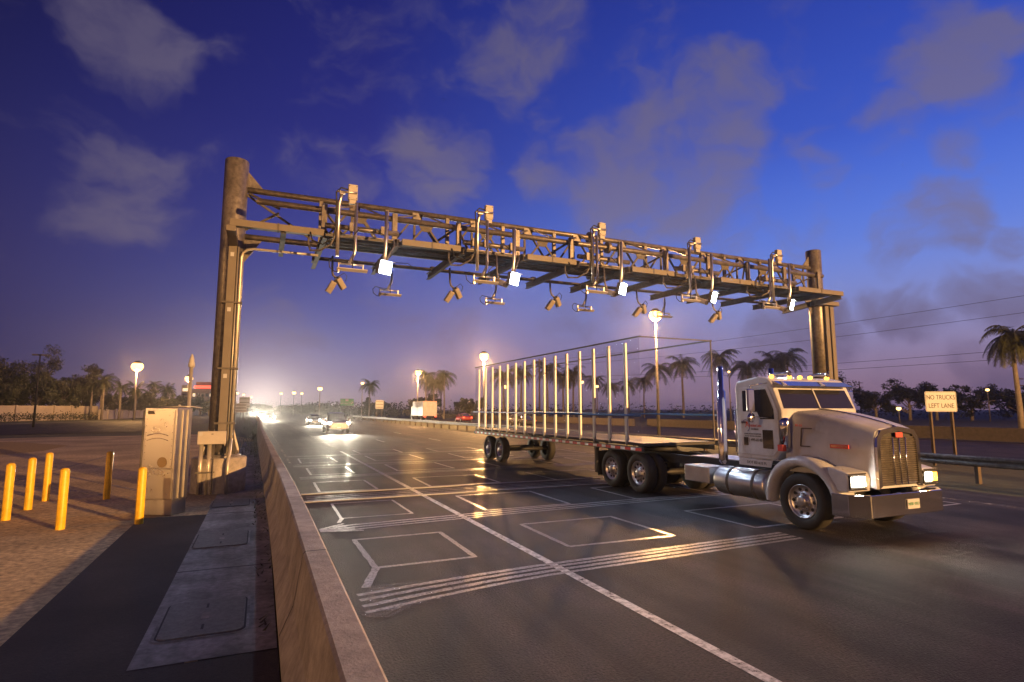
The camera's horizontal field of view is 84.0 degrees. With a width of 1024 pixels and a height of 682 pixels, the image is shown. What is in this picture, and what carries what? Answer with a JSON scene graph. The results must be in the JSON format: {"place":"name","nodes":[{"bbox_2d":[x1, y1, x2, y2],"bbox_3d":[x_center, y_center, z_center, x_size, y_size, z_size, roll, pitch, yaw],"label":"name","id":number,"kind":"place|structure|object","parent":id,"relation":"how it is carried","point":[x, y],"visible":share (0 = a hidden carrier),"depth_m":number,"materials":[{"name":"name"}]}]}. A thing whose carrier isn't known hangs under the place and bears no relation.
{"place":"outdoors","nodes":[
{"label":"outdoors","id":0,"kind":"place"},
{"bbox_2d":[0,412,235,434],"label":"frontage road","id":1,"kind":"structure","parent":0,"point":[96,427],"depth_m":66.90,"materials":[{"name":"asphalt"}]},
{"bbox_2d":[32,354,48,426],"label":"unlit lamp","id":2,"kind":"object","parent":1,"relation":"on","point":[35,405],"visible":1,"depth_m":67.77,"materials":[{"name":"black"}]},
{"bbox_2d":[191,382,210,412],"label":"building","id":3,"kind":"structure","parent":1,"relation":"on","point":[202,389],"depth_m":279.80,"materials":[{"name":"grey"}]},
{"bbox_2d":[126,441,276,670],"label":"pavement","id":4,"kind":"structure","parent":0,"point":[212,583],"depth_m":7.10,"materials":[{"name":"concrete"}]},
{"bbox_2d":[150,595,249,642],"bbox_3d":[-3.189,2.860,5.915,0.840,0.015,1.200,3,-7,-23],"label":"utility cover","id":5,"kind":"object","parent":4,"relation":"on","point":[198,618],"visible":1,"depth_m":5.81,"materials":[{"name":"black"}]},
{"bbox_2d":[189,530,250,548],"bbox_3d":[-4.820,3.283,9.455,0.850,0.015,1.280,3,-7,-23],"label":"utility cover","id":6,"kind":"object","parent":4,"relation":"on","point":[221,539],"visible":1,"depth_m":9.36,"materials":[{"name":"black"}]},
{"bbox_2d":[209,498,250,507],"bbox_3d":[-6.452,3.714,13.071,0.840,0.015,1.140,3,-7,-23],"label":"utility cover","id":7,"kind":"object","parent":4,"relation":"on","point":[230,502],"visible":1,"depth_m":12.99,"materials":[{"name":"black"}]},
{"bbox_2d":[237,423,276,636],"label":"grass","id":8,"kind":"structure","parent":4,"relation":"on","point":[253,430],"depth_m":26.20,"materials":[{"name":"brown plant"}]},
{"bbox_2d":[0,409,1023,681],"bbox_3d":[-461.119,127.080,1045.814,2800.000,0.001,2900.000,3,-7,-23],"label":"ground","id":9,"kind":"structure","parent":0,"point":[996,481],"depth_m":64.66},
{"bbox_2d":[0,358,28,405],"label":"pine tree","id":10,"kind":"object","parent":9,"relation":"on","point":[5,371],"visible":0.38,"depth_m":108.38,"materials":[{"name":"green plant"}]},
{"bbox_2d":[0,372,36,405],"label":"broadleaf tree","id":11,"kind":"object","parent":9,"relation":"on","point":[22,386],"visible":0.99,"depth_m":107.60,"materials":[{"name":"green plant"}]},
{"bbox_2d":[0,344,69,405],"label":"pine tree","id":12,"kind":"object","parent":9,"relation":"on","point":[53,362],"visible":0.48,"depth_m":113.78,"materials":[{"name":"green plant"}]},
{"bbox_2d":[7,376,63,405],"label":"broadleaf tree","id":13,"kind":"object","parent":9,"relation":"on","point":[45,393],"visible":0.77,"depth_m":109.84,"materials":[{"name":"green plant"}]},
{"bbox_2d":[0,405,98,421],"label":"panel wall","id":14,"kind":"structure","parent":9,"relation":"on","point":[16,409],"depth_m":108.72,"materials":[{"name":"concrete"}]},
{"bbox_2d":[0,410,98,421],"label":"hedge","id":15,"kind":"object","parent":9,"relation":"on","point":[53,417],"visible":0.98,"depth_m":105.26,"materials":[{"name":"green plant"}]},
{"bbox_2d":[39,377,86,411],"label":"broadleaf tree","id":16,"kind":"object","parent":9,"relation":"on","point":[74,395],"visible":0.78,"depth_m":115.06,"materials":[{"name":"green plant"}]},
{"bbox_2d":[69,363,105,403],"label":"pine tree","id":17,"kind":"object","parent":9,"relation":"on","point":[94,370],"visible":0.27,"depth_m":125.27,"materials":[{"name":"green plant"}]},
{"bbox_2d":[66,379,111,405],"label":"broadleaf tree","id":18,"kind":"object","parent":9,"relation":"on","point":[86,401],"visible":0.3,"depth_m":120.56,"materials":[{"name":"green plant"}]},
{"bbox_2d":[81,377,102,419],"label":"palm tree","id":19,"kind":"object","parent":9,"relation":"on","point":[90,385],"visible":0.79,"depth_m":116.54,"materials":[{"name":"green plant"}]},
{"bbox_2d":[90,373,120,419],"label":"palm tree","id":20,"kind":"object","parent":9,"relation":"on","point":[104,379],"visible":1,"depth_m":115.79,"materials":[{"name":"green plant"}]},
{"bbox_2d":[108,379,134,419],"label":"palm tree","id":21,"kind":"object","parent":9,"relation":"on","point":[120,389],"visible":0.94,"depth_m":120.21,"materials":[{"name":"green plant"}]},
{"bbox_2d":[104,393,140,409],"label":"broadleaf tree","id":22,"kind":"object","parent":9,"relation":"on","point":[109,398],"visible":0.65,"depth_m":138.92,"materials":[{"name":"green plant"}]},
{"bbox_2d":[0,434,252,662],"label":"gravel lot","id":23,"kind":"structure","parent":9,"relation":"on","point":[43,562],"depth_m":11.51,"materials":[{"name":"gravel"}]},
{"bbox_2d":[0,463,15,520],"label":"bollard","id":24,"kind":"object","parent":23,"relation":"on","point":[6,510],"visible":0.88,"depth_m":11.15,"materials":[{"name":"metal"}]},
{"bbox_2d":[23,457,36,509],"bbox_3d":[-10.468,3.112,12.362,0.148,1.150,0.148,3,-7,-23],"label":"bollard","id":25,"kind":"object","parent":23,"relation":"on","point":[30,483],"visible":0.9,"depth_m":12.32,"materials":[{"name":"metal"}]},
{"bbox_2d":[0,442,67,454],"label":"dry grass patch","id":26,"kind":"object","parent":23,"relation":"on","point":[12,447],"visible":1,"depth_m":31.98,"materials":[{"name":"plant"}]},
{"bbox_2d":[41,452,53,500],"bbox_3d":[-11.052,3.243,13.540,0.148,1.170,0.148,3,-7,-23],"label":"bollard","id":27,"kind":"object","parent":23,"relation":"on","point":[47,478],"visible":0.87,"depth_m":13.50,"materials":[{"name":"metal"}]},
{"bbox_2d":[55,468,69,529],"bbox_3d":[-8.172,2.881,10.345,0.148,1.129,0.148,3,-7,-23],"label":"bollard","id":28,"kind":"object","parent":23,"relation":"on","point":[62,501],"visible":0.88,"depth_m":10.30,"materials":[{"name":"metal"}]},
{"bbox_2d":[103,451,113,499],"bbox_3d":[-9.790,3.269,13.796,0.148,1.181,0.148,3,-7,-23],"label":"bollard","id":29,"kind":"object","parent":23,"relation":"on","point":[108,475],"visible":0.9,"depth_m":13.75,"materials":[{"name":"metal"}]},
{"bbox_2d":[0,514,279,681],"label":"lot asphalt strip","id":30,"kind":"object","parent":23,"relation":"on","point":[92,621],"visible":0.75,"depth_m":5.65,"materials":[{"name":"asphalt"}]},
{"bbox_2d":[134,467,146,523],"bbox_3d":[-7.063,2.953,10.825,0.148,1.097,0.148,3,-7,-23],"label":"bollard","id":31,"kind":"object","parent":30,"relation":"on","point":[140,495],"visible":0.88,"depth_m":10.78,"materials":[{"name":"metal"}]},
{"bbox_2d":[139,404,202,514],"bbox_3d":[-7.249,2.475,12.073,0.811,2.248,0.758,-1,-7,5],"label":"roadside cabinet","id":32,"kind":"object","parent":23,"relation":"on","point":[165,445],"visible":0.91,"depth_m":11.76,"materials":[{"name":"silver metal"}]},
{"bbox_2d":[187,354,194,407],"bbox_3d":[-7.928,2.050,13.795,0.254,3.500,0.149,3,-7,-23],"label":"sensor mast","id":33,"kind":"object","parent":32,"relation":"on","point":[191,364],"visible":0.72,"depth_m":13.92,"materials":[{"name":"white plastic"}]},
{"bbox_2d":[128,389,158,409],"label":"broadleaf tree","id":34,"kind":"object","parent":9,"relation":"on","point":[148,399],"visible":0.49,"depth_m":147.54,"materials":[{"name":"green plant"}]},
{"bbox_2d":[98,409,201,419],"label":"panel wall","id":35,"kind":"structure","parent":9,"relation":"on","point":[112,414],"depth_m":128.89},
{"bbox_2d":[104,403,197,411],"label":"hedge","id":36,"kind":"object","parent":9,"relation":"on","point":[141,407],"visible":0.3,"depth_m":132.79,"materials":[{"name":"green plant"}]},
{"bbox_2d":[153,389,178,407],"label":"broadleaf tree","id":37,"kind":"object","parent":9,"relation":"on","point":[166,401],"visible":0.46,"depth_m":157.95,"materials":[{"name":"green plant"}]},
{"bbox_2d":[272,401,409,414],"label":"wood","id":38,"kind":"object","parent":9,"relation":"on","point":[325,408],"visible":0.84,"depth_m":242.17,"materials":[{"name":"green plant"}]},
{"bbox_2d":[358,379,379,415],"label":"palm tree","id":39,"kind":"object","parent":9,"relation":"on","point":[372,384],"visible":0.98,"depth_m":146.72,"materials":[{"name":"green plant"}]},
{"bbox_2d":[414,370,439,418],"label":"palm tree","id":40,"kind":"object","parent":9,"relation":"on","point":[425,377],"visible":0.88,"depth_m":119.17,"materials":[{"name":"green plant"}]},
{"bbox_2d":[434,370,456,418],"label":"palm tree","id":41,"kind":"object","parent":9,"relation":"on","point":[444,375],"visible":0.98,"depth_m":119.54,"materials":[{"name":"green plant"}]},
{"bbox_2d":[454,397,486,413],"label":"broadleaf tree","id":42,"kind":"object","parent":9,"relation":"on","point":[467,404],"visible":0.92,"depth_m":133.67,"materials":[{"name":"green plant"}]},
{"bbox_2d":[489,369,513,414],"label":"palm tree","id":43,"kind":"object","parent":9,"relation":"on","point":[503,375],"visible":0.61,"depth_m":121.77,"materials":[{"name":"green plant"}]},
{"bbox_2d":[189,157,843,494],"bbox_3d":[2.798,0.006,20.461,24.660,9.240,4.121,3,-7,-23],"label":"toll gantry","id":44,"kind":"object","parent":9,"relation":"on","point":[218,464],"visible":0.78,"depth_m":17.39,"materials":[{"name":"metal"}]},
{"bbox_2d":[307,184,357,256],"bbox_3d":[-4.795,-3.195,15.082,1.364,1.980,0.361,0,-7,3],"label":"reader box","id":45,"kind":"object","parent":44,"relation":"attached to","point":[352,191],"visible":1,"depth_m":15.01,"materials":[{"name":"white plastic"}]},
{"bbox_2d":[329,202,383,272],"bbox_3d":[-4.029,-2.708,15.017,1.501,1.922,0.198,3,-8,-26],"label":"bar antenna","id":46,"kind":"object","parent":45,"relation":"hanging from","point":[352,269],"visible":1,"depth_m":14.90,"materials":[{"name":"metal"}]},
{"bbox_2d":[325,256,346,293],"bbox_3d":[-5.577,-2.108,18.101,0.657,1.229,0.341,3,-7,-23],"label":"toll camera","id":47,"kind":"object","parent":44,"relation":"hanging from","point":[339,281],"visible":1,"depth_m":18.02,"materials":[{"name":"metal"}]},
{"bbox_2d":[375,211,394,275],"bbox_3d":[-3.328,-2.641,15.448,0.365,1.754,0.766,-4,-8,29],"label":"floodlight","id":48,"kind":"object","parent":44,"relation":"attached to","point":[384,266],"visible":1,"depth_m":15.31,"materials":[{"name":"metal"}]},
{"bbox_2d":[373,262,410,296],"bbox_3d":[-4.071,-2.137,19.768,1.501,1.276,0.198,3,-8,-26],"label":"bar antenna","id":49,"kind":"object","parent":44,"relation":"hanging from","point":[390,290],"visible":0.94,"depth_m":19.64,"materials":[{"name":"metal"}]},
{"bbox_2d":[444,268,462,302],"bbox_3d":[-2.004,-1.923,19.654,0.657,1.229,0.341,3,-7,-23],"label":"toll camera","id":50,"kind":"object","parent":44,"relation":"hanging from","point":[450,294],"visible":1,"depth_m":19.57,"materials":[{"name":"brown metal"}]},
{"bbox_2d":[448,205,493,270],"bbox_3d":[-1.222,-3.009,16.635,1.364,1.980,0.361,0,-7,3],"label":"reader box","id":51,"kind":"object","parent":44,"relation":"attached to","point":[488,212],"visible":1,"depth_m":16.56,"materials":[{"name":"metal"}]},
{"bbox_2d":[466,220,511,284],"bbox_3d":[-0.621,-2.551,16.501,1.501,1.922,0.198,3,-8,-26],"label":"bar antenna","id":52,"kind":"object","parent":51,"relation":"hanging from","point":[485,281],"visible":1,"depth_m":16.39,"materials":[{"name":"metal"}]},
{"bbox_2d":[506,227,522,285],"bbox_3d":[0.135,-2.501,16.957,0.365,1.754,0.766,-4,-8,29],"label":"floodlight","id":53,"kind":"object","parent":44,"relation":"attached to","point":[512,277],"visible":1,"depth_m":16.82,"materials":[{"name":"metal"}]},
{"bbox_2d":[564,222,606,282],"bbox_3d":[2.351,-2.824,18.188,1.364,1.980,0.361,0,-7,3],"label":"reader box","id":54,"kind":"object","parent":44,"relation":"attached to","point":[601,229],"visible":0.98,"depth_m":18.12,"materials":[{"name":"metal"}]},
{"bbox_2d":[580,235,617,293],"bbox_3d":[2.787,-2.394,17.984,1.501,1.922,0.198,3,-8,-26],"label":"bar antenna","id":55,"kind":"object","parent":54,"relation":"hanging from","point":[596,291],"visible":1,"depth_m":17.87,"materials":[{"name":"metal"}]},
{"bbox_2d":[616,242,628,295],"bbox_3d":[3.616,-2.340,18.473,0.365,1.754,0.766,-4,-8,29],"label":"floodlight","id":56,"kind":"object","parent":44,"relation":"attached to","point":[621,287],"visible":1,"depth_m":18.33,"materials":[{"name":"metal"}]},
{"bbox_2d":[662,237,701,292],"bbox_3d":[5.923,-2.639,19.740,1.364,1.980,0.361,0,-7,3],"label":"reader box","id":57,"kind":"object","parent":44,"relation":"attached to","point":[696,243],"visible":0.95,"depth_m":19.73,"materials":[{"name":"metal"}]},
{"bbox_2d":[676,248,706,302],"bbox_3d":[6.195,-2.237,19.468,1.501,1.922,0.198,3,-8,-26],"label":"bar antenna","id":58,"kind":"object","parent":57,"relation":"hanging from","point":[690,284],"visible":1,"depth_m":19.35,"materials":[{"name":"metal"}]},
{"bbox_2d":[708,254,719,303],"bbox_3d":[7.079,-2.180,19.980,0.365,1.754,0.766,-4,-8,29],"label":"floodlight","id":59,"kind":"object","parent":44,"relation":"attached to","point":[712,296],"visible":1,"depth_m":19.84,"materials":[{"name":"metal"}]},
{"bbox_2d":[746,249,782,300],"bbox_3d":[9.496,-2.453,21.293,1.364,1.980,0.361,0,-7,3],"label":"reader box","id":60,"kind":"object","parent":44,"relation":"attached to","point":[778,255],"visible":0.94,"depth_m":21.23,"materials":[{"name":"metal"}]},
{"bbox_2d":[758,259,784,309],"bbox_3d":[9.602,-2.080,20.951,1.501,1.922,0.198,3,-8,-26],"label":"bar antenna","id":61,"kind":"object","parent":60,"relation":"hanging from","point":[770,291],"visible":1,"depth_m":20.86,"materials":[{"name":"metal"}]},
{"bbox_2d":[510,365,532,411],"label":"palm tree","id":62,"kind":"object","parent":9,"relation":"on","point":[520,374],"visible":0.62,"depth_m":126.75,"materials":[{"name":"green plant"}]},
{"bbox_2d":[530,361,562,416],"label":"palm tree","id":63,"kind":"object","parent":9,"relation":"on","point":[548,370],"visible":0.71,"depth_m":125.15,"materials":[{"name":"green plant"}]},
{"bbox_2d":[548,370,577,416],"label":"palm tree","id":64,"kind":"object","parent":9,"relation":"on","point":[562,383],"visible":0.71,"depth_m":126.36,"materials":[{"name":"green plant"}]},
{"bbox_2d":[560,365,587,416],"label":"palm tree","id":65,"kind":"object","parent":9,"relation":"on","point":[575,371],"visible":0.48,"depth_m":129.74,"materials":[{"name":"green plant"}]},
{"bbox_2d":[247,411,1023,681],"bbox_3d":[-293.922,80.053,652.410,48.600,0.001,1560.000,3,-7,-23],"label":"roadway","id":66,"kind":"structure","parent":9,"relation":"on","point":[937,596],"depth_m":7.35,"materials":[{"name":"asphalt"}]},
{"bbox_2d":[255,414,277,480],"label":"concrete barrier","id":67,"kind":"object","parent":66,"relation":"on","point":[266,450],"visible":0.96,"depth_m":22.86,"materials":[{"name":"concrete"}]},
{"bbox_2d":[263,455,387,681],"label":"concrete barrier","id":68,"kind":"object","parent":66,"relation":"on","point":[322,636],"visible":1,"depth_m":4.60,"materials":[{"name":"beige"}]},
{"bbox_2d":[322,412,349,433],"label":"car","id":69,"kind":"object","parent":66,"relation":"on","point":[335,420],"visible":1,"depth_m":50.54,"materials":[{"name":"silver metal"}]},
{"bbox_2d":[352,532,476,567],"bbox_3d":[-1.570,3.219,8.859,1.554,0.001,1.923,3,-7,-23],"label":"sealed loop","id":70,"kind":"object","parent":66,"relation":"on","point":[370,559],"visible":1,"depth_m":8.56,"materials":[{"name":"grey"}]},
{"bbox_2d":[301,477,603,494],"bbox_3d":[1.083,4.200,17.126,13.980,0.020,0.120,3,-7,-23],"label":"treadle strip","id":71,"kind":"object","parent":66,"relation":"on","point":[446,486],"visible":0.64,"depth_m":15.79,"materials":[{"name":"metal"}]},
{"bbox_2d":[304,483,606,502],"bbox_3d":[1.604,4.059,15.943,13.980,0.020,0.120,3,-7,-23],"label":"treadle strip","id":72,"kind":"object","parent":66,"relation":"on","point":[449,493],"visible":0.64,"depth_m":14.49,"materials":[{"name":"metal"}]},
{"bbox_2d":[456,491,570,509],"bbox_3d":[-0.039,3.779,13.552,2.148,0.001,2.293,3,-7,-23],"label":"sealed loop","id":73,"kind":"object","parent":66,"relation":"on","point":[458,496],"visible":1,"depth_m":13.43,"materials":[{"name":"grey"}]},
{"bbox_2d":[334,491,719,526],"bbox_3d":[1.925,3.717,13.079,11.722,0.001,0.183,3,-8,-27],"label":"sealed lead","id":74,"kind":"object","parent":66,"relation":"on","point":[519,509],"visible":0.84,"depth_m":12.19,"materials":[{"name":"grey"}]},
{"bbox_2d":[334,493,722,528],"bbox_3d":[2.006,3.696,12.893,11.721,0.001,0.195,3,-8,-27],"label":"sealed lead","id":75,"kind":"object","parent":66,"relation":"on","point":[522,510],"visible":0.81,"depth_m":11.96,"materials":[{"name":"grey"}]},
{"bbox_2d":[345,494,727,530],"bbox_3d":[2.076,3.679,12.732,11.722,0.001,0.200,3,-8,-27],"label":"sealed lead","id":76,"kind":"object","parent":66,"relation":"on","point":[530,511],"visible":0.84,"depth_m":11.86,"materials":[{"name":"grey"}]},
{"bbox_2d":[340,451,781,681],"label":"lane line","id":77,"kind":"object","parent":66,"relation":"on","point":[763,676],"visible":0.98,"depth_m":6.19,"materials":[{"name":"grey paint"}]},
{"bbox_2d":[357,532,780,595],"bbox_3d":[1.419,3.144,8.302,7.301,0.001,0.220,4,-8,-27],"label":"sealed lead","id":78,"kind":"object","parent":66,"relation":"on","point":[442,580],"visible":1,"depth_m":7.87,"materials":[{"name":"grey"}]},
{"bbox_2d":[359,534,788,600],"bbox_3d":[1.474,3.131,8.171,7.306,0.001,0.249,4,-8,-28],"label":"sealed lead","id":79,"kind":"object","parent":66,"relation":"on","point":[432,586],"visible":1,"depth_m":7.73,"materials":[{"name":"grey"}]},
{"bbox_2d":[362,535,795,606],"bbox_3d":[1.536,3.115,8.024,7.313,0.001,0.286,4,-8,-28],"label":"sealed lead","id":80,"kind":"object","parent":66,"relation":"on","point":[456,587],"visible":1,"depth_m":7.55,"materials":[{"name":"grey"}]},
{"bbox_2d":[364,537,801,612],"bbox_3d":[1.595,3.100,7.883,7.318,0.001,0.312,4,-8,-29],"label":"sealed lead","id":81,"kind":"object","parent":66,"relation":"on","point":[441,595],"visible":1,"depth_m":7.42,"materials":[{"name":"grey"}]},
{"bbox_2d":[473,335,716,471],"bbox_3d":[1.926,2.612,20.875,2.575,4.058,12.600,3,-7,-23],"label":"trailer","id":82,"kind":"object","parent":66,"relation":"on","point":[501,448],"visible":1,"depth_m":18.88,"materials":[{"name":"silver metal"}]},
{"bbox_2d":[520,516,675,546],"bbox_3d":[1.453,3.377,10.184,2.100,0.001,2.002,3,-7,-23],"label":"sealed loop","id":83,"kind":"object","parent":66,"relation":"on","point":[561,542],"visible":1,"depth_m":9.83,"materials":[{"name":"grey"}]},
{"bbox_2d":[685,503,842,527],"bbox_3d":[5.158,3.558,11.704,2.510,0.001,1.964,3,-7,-23],"label":"sealed loop","id":84,"kind":"object","parent":66,"relation":"on","point":[740,523],"visible":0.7,"depth_m":11.43,"materials":[{"name":"grey"}]},
{"bbox_2d":[598,366,943,529],"bbox_3d":[5.055,2.246,13.720,3.040,3.108,8.605,3,-7,-23],"label":"truck tractor","id":85,"kind":"object","parent":66,"relation":"on","point":[828,446],"visible":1,"depth_m":10.84,"materials":[{"name":"white paint"}]},
{"bbox_2d":[634,376,652,417],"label":"palm tree","id":86,"kind":"object","parent":9,"relation":"on","point":[642,382],"visible":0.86,"depth_m":141.15,"materials":[{"name":"green plant"}]},
{"bbox_2d":[278,411,1023,458],"bbox_3d":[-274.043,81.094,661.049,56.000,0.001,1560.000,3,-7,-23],"label":"roadway","id":87,"kind":"structure","parent":9,"relation":"on","point":[995,449],"depth_m":44.87,"materials":[{"name":"asphalt"}]},
{"bbox_2d":[411,401,436,420],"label":"box truck","id":88,"kind":"object","parent":87,"relation":"on","point":[422,410],"visible":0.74,"depth_m":94.19,"materials":[{"name":"white paint"}]},
{"bbox_2d":[438,414,1023,442],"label":"barrier","id":89,"kind":"object","parent":87,"relation":"on","point":[989,434],"visible":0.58,"depth_m":42.50,"materials":[{"name":"concrete"}]},
{"bbox_2d":[649,308,661,434],"bbox_3d":[9.407,2.230,36.861,0.827,8.810,0.827,3,-7,-23],"label":"street lamp","id":90,"kind":"object","parent":9,"relation":"on","point":[651,316],"visible":0.77,"depth_m":36.86,"materials":[{"name":"metal"}]},
{"bbox_2d":[641,363,672,386],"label":"palm tree","id":91,"kind":"object","parent":9,"relation":"on","point":[651,373],"visible":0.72,"depth_m":141.70,"materials":[{"name":"green plant"}]},
{"bbox_2d":[329,400,1015,419],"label":"scrub","id":92,"kind":"object","parent":9,"relation":"on","point":[407,411],"visible":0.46,"depth_m":141.76,"materials":[{"name":"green plant"}]},
{"bbox_2d":[666,355,699,417],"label":"palm tree","id":93,"kind":"object","parent":9,"relation":"on","point":[682,367],"visible":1,"depth_m":140.10,"materials":[{"name":"green plant"}]},
{"bbox_2d":[353,415,1023,483],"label":"guard rail","id":94,"kind":"object","parent":9,"relation":"on","point":[977,462],"visible":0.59,"depth_m":17.91,"materials":[{"name":"metal"}]},
{"bbox_2d":[700,349,740,377],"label":"palm tree","id":95,"kind":"object","parent":9,"relation":"on","point":[719,360],"visible":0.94,"depth_m":133.25,"materials":[{"name":"green plant"}]},
{"bbox_2d":[727,359,765,380],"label":"palm tree","id":96,"kind":"object","parent":9,"relation":"on","point":[746,367],"visible":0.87,"depth_m":132.47,"materials":[{"name":"green plant"}]},
{"bbox_2d":[754,351,795,376],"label":"palm tree","id":97,"kind":"object","parent":9,"relation":"on","point":[775,361],"visible":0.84,"depth_m":130.67,"materials":[{"name":"green plant"}]},
{"bbox_2d":[764,348,807,376],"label":"palm tree","id":98,"kind":"object","parent":9,"relation":"on","point":[792,356],"visible":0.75,"depth_m":132.46,"materials":[{"name":"green plant"}]},
{"bbox_2d":[852,387,897,417],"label":"broadleaf tree","id":99,"kind":"object","parent":9,"relation":"on","point":[867,400],"visible":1,"depth_m":113.43,"materials":[{"name":"green plant"}]},
{"bbox_2d":[876,378,924,419],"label":"broadleaf tree","id":100,"kind":"object","parent":9,"relation":"on","point":[906,393],"visible":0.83,"depth_m":111.42,"materials":[{"name":"green plant"}]},
{"bbox_2d":[911,381,961,419],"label":"broadleaf tree","id":101,"kind":"object","parent":9,"relation":"on","point":[927,386],"visible":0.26,"depth_m":111.62,"materials":[{"name":"green plant"}]},
{"bbox_2d":[924,391,957,465],"bbox_3d":[17.060,3.478,22.553,1.240,2.940,0.125,0,-7,0],"label":"road sign","id":102,"kind":"object","parent":9,"relation":"on","point":[940,401],"visible":0.99,"depth_m":22.60,"materials":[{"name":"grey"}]},
{"bbox_2d":[943,385,1009,419],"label":"broadleaf tree","id":103,"kind":"object","parent":9,"relation":"on","point":[979,398],"visible":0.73,"depth_m":108.56,"materials":[{"name":"green plant"}]},
{"bbox_2d":[979,325,1023,427],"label":"palm tree","id":104,"kind":"object","parent":9,"relation":"on","point":[1009,342],"visible":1,"depth_m":50.09,"materials":[{"name":"green plant"}]},
{"bbox_2d":[986,383,1023,417],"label":"broadleaf tree","id":105,"kind":"object","parent":9,"relation":"on","point":[1010,403],"visible":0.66,"depth_m":106.59,"materials":[{"name":"green plant"}]},
{"bbox_2d":[0,0,1023,409],"label":"sky","id":106,"kind":"structure","parent":0,"point":[883,138],"materials":[{"name":"blue"}]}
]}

